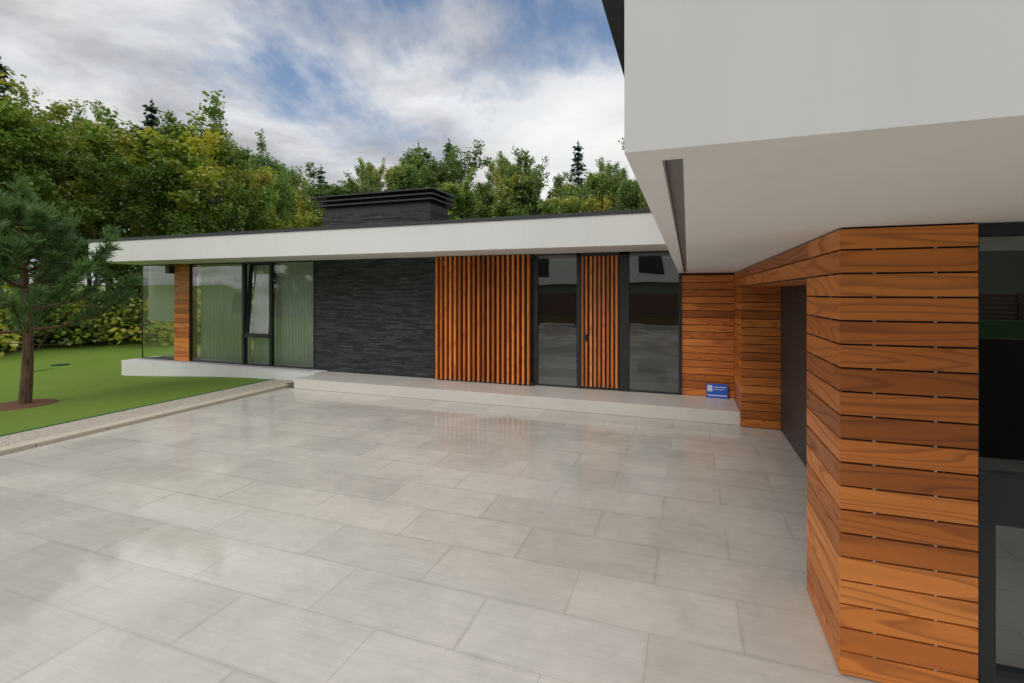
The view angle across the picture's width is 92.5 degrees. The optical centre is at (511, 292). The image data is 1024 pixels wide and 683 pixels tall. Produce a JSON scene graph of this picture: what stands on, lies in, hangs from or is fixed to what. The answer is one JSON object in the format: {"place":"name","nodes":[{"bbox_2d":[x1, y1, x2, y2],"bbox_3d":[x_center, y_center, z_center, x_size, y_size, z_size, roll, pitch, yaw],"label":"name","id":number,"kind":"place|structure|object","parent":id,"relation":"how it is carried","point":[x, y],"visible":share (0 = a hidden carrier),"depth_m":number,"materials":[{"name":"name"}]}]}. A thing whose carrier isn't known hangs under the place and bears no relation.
{"place":"outdoors","nodes":[
{"label":"outdoors","id":0,"kind":"place"},
{"bbox_2d":[51,363,69,365],"bbox_3d":[-16.063,2.590,17.435,0.540,0.060,0.540,0,0,20],"label":"lawn inspection cover","id":1,"kind":"object","parent":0,"point":[64,364],"visible":0.77,"depth_m":17.42,"materials":[{"name":"green plastic"}]},
{"bbox_2d":[0,0,636,284],"label":"sky","id":2,"kind":"structure","parent":0,"point":[332,84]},
{"bbox_2d":[0,283,727,434],"bbox_3d":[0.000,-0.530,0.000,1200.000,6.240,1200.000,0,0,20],"label":"ground","id":3,"kind":"structure","parent":0,"point":[90,380],"depth_m":13.15,"materials":[{"name":"green plant"}]},
{"bbox_2d":[0,56,41,300],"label":"spruce","id":4,"kind":"object","parent":3,"relation":"on","point":[5,88],"visible":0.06,"depth_m":34.74,"materials":[{"name":"green plant"}]},
{"bbox_2d":[1,104,50,297],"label":"tree","id":5,"kind":"object","parent":3,"relation":"on","point":[34,114],"visible":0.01,"depth_m":35.91,"materials":[{"name":"green plant"}]},
{"bbox_2d":[14,86,42,113],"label":"tree","id":6,"kind":"object","parent":3,"relation":"on","point":[22,93],"visible":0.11,"depth_m":33.56,"materials":[{"name":"green plant"}]},
{"bbox_2d":[0,398,59,411],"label":"mulch bed","id":7,"kind":"object","parent":3,"relation":"on","point":[10,406],"visible":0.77,"depth_m":10.32,"materials":[{"name":"brown soil"}]},
{"bbox_2d":[0,274,68,348],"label":"bush","id":8,"kind":"object","parent":3,"relation":"on","point":[1,307],"visible":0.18,"depth_m":21.41,"materials":[{"name":"green plant"}]},
{"bbox_2d":[0,113,88,284],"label":"tree","id":9,"kind":"object","parent":3,"relation":"on","point":[10,163],"visible":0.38,"depth_m":21.85,"materials":[{"name":"green plant"}]},
{"bbox_2d":[5,99,98,303],"bbox_3d":[-25.734,-4.123,25.547,4.222,13.518,6.135,0,0,3],"label":"tree","id":10,"kind":"object","parent":3,"relation":"on","point":[56,109],"visible":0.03,"depth_m":27.15,"materials":[{"name":"green plant"}]},
{"bbox_2d":[0,68,113,284],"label":"tree","id":11,"kind":"object","parent":3,"relation":"on","point":[11,110],"visible":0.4,"depth_m":22.76,"materials":[{"name":"green plant"}]},
{"bbox_2d":[3,290,127,346],"bbox_3d":[-21.834,1.191,23.198,5.579,3.132,6.528,0,0,-9],"label":"bush","id":12,"kind":"object","parent":3,"relation":"on","point":[71,340],"visible":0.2,"depth_m":22.20,"materials":[{"name":"green plant"}]},
{"bbox_2d":[30,153,112,307],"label":"tree","id":13,"kind":"object","parent":3,"relation":"on","point":[63,175],"visible":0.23,"depth_m":26.22,"materials":[{"name":"green plant"}]},
{"bbox_2d":[0,173,146,403],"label":"young pine","id":14,"kind":"object","parent":3,"relation":"on","point":[45,226],"visible":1,"depth_m":10.40,"materials":[{"name":"green plant"}]},
{"bbox_2d":[0,283,149,356],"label":"bush","id":15,"kind":"object","parent":3,"relation":"on","point":[5,340],"visible":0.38,"depth_m":21.46,"materials":[{"name":"green plant"}]},
{"bbox_2d":[46,99,141,302],"bbox_3d":[-24.600,-4.510,28.995,4.566,14.233,6.822,2,2,16],"label":"tree","id":16,"kind":"object","parent":3,"relation":"on","point":[101,149],"visible":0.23,"depth_m":28.48,"materials":[{"name":"green plant"}]},
{"bbox_2d":[51,105,136,300],"bbox_3d":[-31.767,-5.891,35.464,8.040,16.432,7.807,0,-2,19],"label":"tree","id":17,"kind":"object","parent":3,"relation":"on","point":[75,120],"visible":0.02,"depth_m":34.16,"materials":[{"name":"green plant"}]},
{"bbox_2d":[38,284,153,345],"bbox_3d":[-19.752,1.131,23.623,5.407,3.132,4.050,0,0,17],"label":"bush","id":18,"kind":"object","parent":3,"relation":"on","point":[101,330],"visible":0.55,"depth_m":23.23,"materials":[{"name":"green plant"}]},
{"bbox_2d":[96,227,108,303],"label":"tree","id":19,"kind":"object","parent":3,"relation":"on","point":[106,285],"visible":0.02,"depth_m":42.48,"materials":[{"name":"green plant"}]},
{"bbox_2d":[74,290,148,328],"bbox_3d":[-21.261,1.027,27.422,5.783,3.428,7.412,0,0,22],"label":"bush","id":20,"kind":"object","parent":3,"relation":"on","point":[119,308],"visible":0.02,"depth_m":25.93,"materials":[{"name":"green plant"}]},
{"bbox_2d":[108,129,131,300],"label":"deciduous tree","id":21,"kind":"object","parent":3,"relation":"on","point":[112,170],"visible":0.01,"depth_m":38.48,"materials":[{"name":"green plant"}]},
{"bbox_2d":[105,219,141,297],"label":"tree","id":22,"kind":"object","parent":3,"relation":"on","point":[119,225],"visible":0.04,"depth_m":40.01,"materials":[{"name":"green plant"}]},
{"bbox_2d":[77,157,173,325],"bbox_3d":[-24.640,-3.029,30.873,10.507,11.255,7.125,-2,-1,-8],"label":"tree","id":23,"kind":"object","parent":3,"relation":"on","point":[114,209],"visible":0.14,"depth_m":30.15,"materials":[{"name":"green plant"}]},
{"bbox_2d":[0,379,272,436],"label":"lawn edging","id":24,"kind":"object","parent":3,"relation":"on","point":[125,409],"visible":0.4,"depth_m":9.46,"materials":[{"name":"grey concrete"}]},
{"bbox_2d":[111,137,163,309],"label":"tree","id":25,"kind":"object","parent":3,"relation":"on","point":[135,228],"visible":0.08,"depth_m":29.66,"materials":[{"name":"green plant"}]},
{"bbox_2d":[110,297,171,339],"bbox_3d":[-19.299,1.388,26.852,5.419,2.600,4.631,0,0,30],"label":"bush","id":26,"kind":"object","parent":3,"relation":"on","point":[145,336],"visible":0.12,"depth_m":25.16,"materials":[{"name":"green plant"}]},
{"bbox_2d":[0,384,288,455],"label":"kerb stones","id":27,"kind":"object","parent":3,"relation":"on","point":[17,447],"visible":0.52,"depth_m":8.67,"materials":[{"name":"beige concrete"}]},
{"bbox_2d":[60,138,228,335],"bbox_3d":[-18.761,-2.524,25.909,6.394,10.597,6.879,0,0,-13],"label":"tree","id":28,"kind":"object","parent":3,"relation":"on","point":[140,180],"visible":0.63,"depth_m":24.93,"materials":[{"name":"green plant"}]},
{"bbox_2d":[0,379,293,446],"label":"gravel strip","id":29,"kind":"object","parent":3,"relation":"on","point":[20,437],"visible":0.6,"depth_m":9.24,"materials":[{"name":"grey gravel"}]},
{"bbox_2d":[97,100,197,287],"bbox_3d":[-27.750,-6.442,37.973,6.367,17.305,6.080,0,0,-7],"label":"spruce","id":30,"kind":"object","parent":3,"relation":"on","point":[152,121],"visible":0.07,"depth_m":37.74,"materials":[{"name":"green plant"}]},
{"bbox_2d":[94,282,253,345],"bbox_3d":[-15.400,0.872,25.777,7.088,4.202,9.085,0,0,3],"label":"bush","id":31,"kind":"object","parent":3,"relation":"on","point":[166,324],"visible":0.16,"depth_m":23.16,"materials":[{"name":"green plant"}]},
{"bbox_2d":[102,268,253,340],"bbox_3d":[-17.682,0.462,26.135,7.841,4.541,5.872,0,0,19],"label":"bush","id":32,"kind":"object","parent":3,"relation":"on","point":[145,300],"visible":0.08,"depth_m":25.37,"materials":[{"name":"green plant"}]},
{"bbox_2d":[126,109,249,280],"bbox_3d":[-19.418,-3.864,29.521,4.608,13.061,5.677,0,0,16],"label":"tree","id":33,"kind":"object","parent":3,"relation":"on","point":[164,130],"visible":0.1,"depth_m":27.96,"materials":[{"name":"green plant"}]},
{"bbox_2d":[82,90,325,270],"bbox_3d":[-17.464,-4.175,28.603,11.410,14.016,11.011,1,3,20],"label":"tree","id":34,"kind":"object","parent":3,"relation":"on","point":[204,156],"visible":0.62,"depth_m":26.70,"materials":[{"name":"green plant"}]},
{"bbox_2d":[158,128,256,231],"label":"tree","id":35,"kind":"object","parent":3,"relation":"on","point":[239,163],"visible":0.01,"depth_m":41.95,"materials":[{"name":"green plant"}]},
{"bbox_2d":[140,111,306,227],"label":"tree","id":36,"kind":"object","parent":3,"relation":"on","point":[247,155],"visible":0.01,"depth_m":42.90,"materials":[{"name":"green plant"}]},
{"bbox_2d":[195,148,301,272],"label":"tree","id":37,"kind":"object","parent":3,"relation":"on","point":[244,208],"visible":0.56,"depth_m":29.87,"materials":[{"name":"green plant"}]},
{"bbox_2d":[222,129,314,230],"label":"tree","id":38,"kind":"object","parent":3,"relation":"on","point":[277,166],"visible":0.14,"depth_m":40.77,"materials":[{"name":"green plant"}]},
{"bbox_2d":[278,198,298,224],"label":"tree","id":39,"kind":"object","parent":3,"relation":"on","point":[295,207],"visible":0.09,"depth_m":39.30,"materials":[{"name":"green plant"}]},
{"bbox_2d":[287,187,324,228],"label":"tree","id":40,"kind":"object","parent":3,"relation":"on","point":[303,206],"visible":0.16,"depth_m":37.90,"materials":[{"name":"green plant"}]},
{"bbox_2d":[283,162,357,227],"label":"tree","id":41,"kind":"object","parent":3,"relation":"on","point":[326,189],"visible":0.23,"depth_m":38.63,"materials":[{"name":"green plant"}]},
{"bbox_2d":[316,164,327,222],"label":"spruce","id":42,"kind":"object","parent":3,"relation":"on","point":[320,178],"visible":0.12,"depth_m":51.19,"materials":[{"name":"green plant"}]},
{"bbox_2d":[337,170,375,193],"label":"tree","id":43,"kind":"object","parent":3,"relation":"on","point":[350,183],"visible":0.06,"depth_m":43.55,"materials":[{"name":"green plant"}]},
{"bbox_2d":[353,156,387,190],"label":"tree","id":44,"kind":"object","parent":3,"relation":"on","point":[362,172],"visible":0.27,"depth_m":55.55,"materials":[{"name":"green plant"}]},
{"bbox_2d":[364,171,392,191],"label":"tree","id":45,"kind":"object","parent":3,"relation":"on","point":[370,182],"visible":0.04,"depth_m":42.77,"materials":[{"name":"green plant"}]},
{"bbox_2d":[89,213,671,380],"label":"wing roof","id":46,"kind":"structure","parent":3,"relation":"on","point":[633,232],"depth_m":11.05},
{"bbox_2d":[174,264,196,360],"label":"wood-clad column","id":47,"kind":"structure","parent":46,"relation":"attached to","point":[182,316],"depth_m":14.93,"materials":[{"name":"brown wood"}]},
{"bbox_2d":[134,358,313,370],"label":"terrace floor","id":48,"kind":"structure","parent":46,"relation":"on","point":[226,364],"depth_m":14.14,"materials":[{"name":"grey concrete"}]},
{"bbox_2d":[149,262,312,366],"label":"sheer curtains","id":49,"kind":"object","parent":46,"relation":"attached to","point":[221,312],"visible":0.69,"depth_m":14.46,"materials":[{"name":"fabric"}]},
{"bbox_2d":[87,208,650,241],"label":"roof edge trim","id":50,"kind":"structure","parent":46,"relation":"on","point":[631,211],"depth_m":10.55,"materials":[{"name":"black metal"}]},
{"bbox_2d":[141,251,680,394],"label":"window frames","id":51,"kind":"structure","parent":46,"relation":"attached to","point":[624,321],"depth_m":10.76,"materials":[{"name":"metal"}]},
{"bbox_2d":[245,263,276,334],"bbox_3d":[-7.207,0.190,14.062,0.930,2.100,0.267,0,0,20],"label":"window sash frame","id":52,"kind":"object","parent":51,"relation":"attached to","point":[249,299],"visible":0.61,"depth_m":14.17,"materials":[{"name":"black metal"}]},
{"bbox_2d":[434,254,532,384],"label":"slat rails","id":53,"kind":"object","parent":51,"relation":"attached to","point":[531,258],"visible":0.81,"depth_m":11.40,"materials":[{"name":"wood"}]},
{"bbox_2d":[436,254,617,387],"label":"wooden slats","id":54,"kind":"object","parent":53,"relation":"attached to","point":[455,318],"visible":1,"depth_m":11.31,"materials":[{"name":"brown wood"}]},
{"bbox_2d":[154,345,730,397],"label":"wing floor","id":55,"kind":"structure","parent":46,"relation":"on","point":[638,380],"depth_m":11.91,"materials":[{"name":"beige"}]},
{"bbox_2d":[315,209,449,377],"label":"stone wall","id":56,"kind":"structure","parent":55,"relation":"on","point":[374,316],"depth_m":12.60,"materials":[{"name":"black stone"}]},
{"bbox_2d":[315,187,456,215],"bbox_3d":[-3.413,-2.328,13.251,3.600,0.515,1.330,0,0,20],"label":"chimney cap","id":57,"kind":"object","parent":56,"relation":"on","point":[434,199],"visible":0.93,"depth_m":12.72,"materials":[{"name":"metal"}]},
{"bbox_2d":[539,259,678,391],"bbox_3d":[1.214,0.610,12.364,5.750,2.960,2.500,0,0,20],"label":"window glass","id":58,"kind":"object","parent":46,"relation":"attached to","point":[654,315],"depth_m":12.85,"materials":[{"name":"glass"}]},
{"bbox_2d":[382,146,429,189],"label":"tree","id":59,"kind":"object","parent":3,"relation":"on","point":[397,179],"visible":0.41,"depth_m":40.54,"materials":[{"name":"green plant"}]},
{"bbox_2d":[400,145,446,187],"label":"deciduous tree","id":60,"kind":"object","parent":3,"relation":"on","point":[438,169],"visible":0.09,"depth_m":47.87,"materials":[{"name":"green plant"}]},
{"bbox_2d":[383,139,493,212],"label":"tree","id":61,"kind":"object","parent":3,"relation":"on","point":[454,166],"visible":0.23,"depth_m":47.73,"materials":[{"name":"green plant"}]},
{"bbox_2d":[419,170,469,218],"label":"tree","id":62,"kind":"object","parent":3,"relation":"on","point":[429,180],"visible":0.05,"depth_m":45.06,"materials":[{"name":"green plant"}]},
{"bbox_2d":[441,139,459,182],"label":"tree","id":63,"kind":"object","parent":3,"relation":"on","point":[447,151],"visible":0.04,"depth_m":55.45,"materials":[{"name":"green plant"}]},
{"bbox_2d":[427,166,477,219],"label":"tree","id":64,"kind":"object","parent":3,"relation":"on","point":[463,194],"visible":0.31,"depth_m":39.29,"materials":[{"name":"green plant"}]},
{"bbox_2d":[463,169,501,218],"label":"tree","id":65,"kind":"object","parent":3,"relation":"on","point":[485,186],"visible":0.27,"depth_m":43.61,"materials":[{"name":"green plant"}]},
{"bbox_2d":[468,186,514,217],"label":"tree","id":66,"kind":"object","parent":3,"relation":"on","point":[483,208],"visible":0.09,"depth_m":42.83,"materials":[{"name":"green plant"}]},
{"bbox_2d":[488,150,532,188],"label":"tree","id":67,"kind":"object","parent":3,"relation":"on","point":[502,162],"visible":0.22,"depth_m":50.06,"materials":[{"name":"green plant"}]},
{"bbox_2d":[465,163,565,217],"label":"tree","id":68,"kind":"object","parent":3,"relation":"on","point":[509,202],"visible":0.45,"depth_m":41.46,"materials":[{"name":"green plant"}]},
{"bbox_2d":[500,146,552,214],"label":"tree","id":69,"kind":"object","parent":3,"relation":"on","point":[534,195],"visible":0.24,"depth_m":42.27,"materials":[{"name":"green plant"}]},
{"bbox_2d":[539,189,565,201],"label":"tree","id":70,"kind":"object","parent":3,"relation":"on","point":[541,199],"depth_m":53.92,"materials":[{"name":"green plant"}]},
{"bbox_2d":[552,171,573,197],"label":"tree","id":71,"kind":"object","parent":3,"relation":"on","point":[558,182],"visible":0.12,"depth_m":54.99,"materials":[{"name":"green plant"}]},
{"bbox_2d":[536,184,596,214],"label":"tree","id":72,"kind":"object","parent":3,"relation":"on","point":[551,206],"visible":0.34,"depth_m":38.88,"materials":[{"name":"green plant"}]},
{"bbox_2d":[564,141,587,200],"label":"spruce","id":73,"kind":"object","parent":3,"relation":"on","point":[578,159],"visible":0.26,"depth_m":51.45,"materials":[{"name":"green plant"}]},
{"bbox_2d":[562,181,593,205],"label":"tree","id":74,"kind":"object","parent":3,"relation":"on","point":[568,187],"visible":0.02,"depth_m":51.35,"materials":[{"name":"green plant"}]},
{"bbox_2d":[557,157,634,211],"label":"tree","id":75,"kind":"object","parent":3,"relation":"on","point":[594,184],"visible":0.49,"depth_m":39.12,"materials":[{"name":"green plant"}]},
{"bbox_2d":[589,160,620,210],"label":"tree","id":76,"kind":"object","parent":3,"relation":"on","point":[606,205],"visible":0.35,"depth_m":39.04,"materials":[{"name":"green plant"}]},
{"bbox_2d":[600,164,632,210],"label":"tree","id":77,"kind":"object","parent":3,"relation":"on","point":[623,171],"visible":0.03,"depth_m":53.70,"materials":[{"name":"green plant"}]},
{"bbox_2d":[611,165,639,208],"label":"tree","id":78,"kind":"object","parent":3,"relation":"on","point":[612,169],"visible":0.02,"depth_m":59.58,"materials":[{"name":"green plant"}]},
{"bbox_2d":[615,173,641,209],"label":"tree","id":79,"kind":"object","parent":3,"relation":"on","point":[628,196],"visible":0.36,"depth_m":44.60,"materials":[{"name":"green plant"}]},
{"bbox_2d":[618,138,648,208],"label":"tree","id":80,"kind":"object","parent":3,"relation":"on","point":[642,197],"depth_m":38.25,"materials":[{"name":"green plant"}]},
{"bbox_2d":[623,177,648,208],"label":"tree","id":81,"kind":"object","parent":3,"relation":"on","point":[641,201],"visible":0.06,"depth_m":43.77,"materials":[{"name":"green plant"}]},
{"bbox_2d":[681,223,974,676],"bbox_3d":[11.770,0.975,9.347,16.140,2.750,18.465,0,0,20],"label":"cladding","id":82,"kind":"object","parent":3,"relation":"on","point":[685,274],"visible":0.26,"depth_m":2.96,"materials":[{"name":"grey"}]},
{"bbox_2d":[624,0,1023,272],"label":"volume","id":83,"kind":"structure","parent":82,"relation":"on","point":[778,127],"depth_m":1.33,"materials":[{"name":"white paint"}]},
{"bbox_2d":[602,0,623,74],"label":"roof overhang","id":84,"kind":"object","parent":83,"relation":"on","point":[614,11],"depth_m":6.62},
{"bbox_2d":[662,159,686,271],"bbox_3d":[2.000,-0.425,5.710,0.059,0.048,8.998,0,0,20],"label":"soffit recess","id":85,"kind":"object","parent":83,"relation":"attached to","point":[674,171],"visible":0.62,"depth_m":2.20,"materials":[{"name":"grey paint"}]},
{"bbox_2d":[681,224,977,682],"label":"cladding boards","id":86,"kind":"object","parent":82,"relation":"on","point":[960,665],"visible":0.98,"depth_m":2.91,"materials":[{"name":"brown wood"}]},
{"bbox_2d":[734,230,842,669],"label":"cladding boards","id":87,"kind":"object","parent":86,"relation":"attached to","point":[823,461],"visible":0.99,"depth_m":3.44,"materials":[{"name":"brown wood"}]},
{"bbox_2d":[781,285,809,467],"bbox_3d":[3.770,1.120,5.990,0.060,2.460,5.020,0,0,20],"label":"garage door","id":88,"kind":"structure","parent":86,"relation":"attached to","point":[794,370],"depth_m":7.29,"materials":[{"name":"grey metal"}]},
{"bbox_2d":[813,247,936,670],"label":"cladding clips","id":89,"kind":"object","parent":86,"relation":"attached to","point":[875,417],"visible":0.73,"depth_m":2.95,"materials":[{"name":"black metal"}]},
{"bbox_2d":[975,221,1023,682],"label":"wing glass frames","id":90,"kind":"structure","parent":82,"relation":"attached to","point":[1000,500],"depth_m":2.81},
{"bbox_2d":[979,236,1023,629],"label":"window glass","id":91,"kind":"object","parent":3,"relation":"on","point":[1001,353],"depth_m":3.44,"materials":[{"name":"grey glass"}]},
{"bbox_2d":[0,388,1023,682],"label":"paved driveway","id":92,"kind":"structure","parent":0,"point":[296,536],"depth_m":4.46,"materials":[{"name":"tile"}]},
{"bbox_2d":[294,371,739,424],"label":"entrance step","id":93,"kind":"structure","parent":92,"relation":"on","point":[695,408],"depth_m":10.22,"materials":[{"name":"grey concrete"}]},
{"bbox_2d":[706,383,727,398],"bbox_3d":[4.111,1.975,9.819,0.400,0.269,0.081,0,0,20],"label":"blue sign board","id":94,"kind":"object","parent":93,"relation":"on","point":[716,390],"visible":1,"depth_m":9.82,"materials":[{"name":"blue"}]}
]}

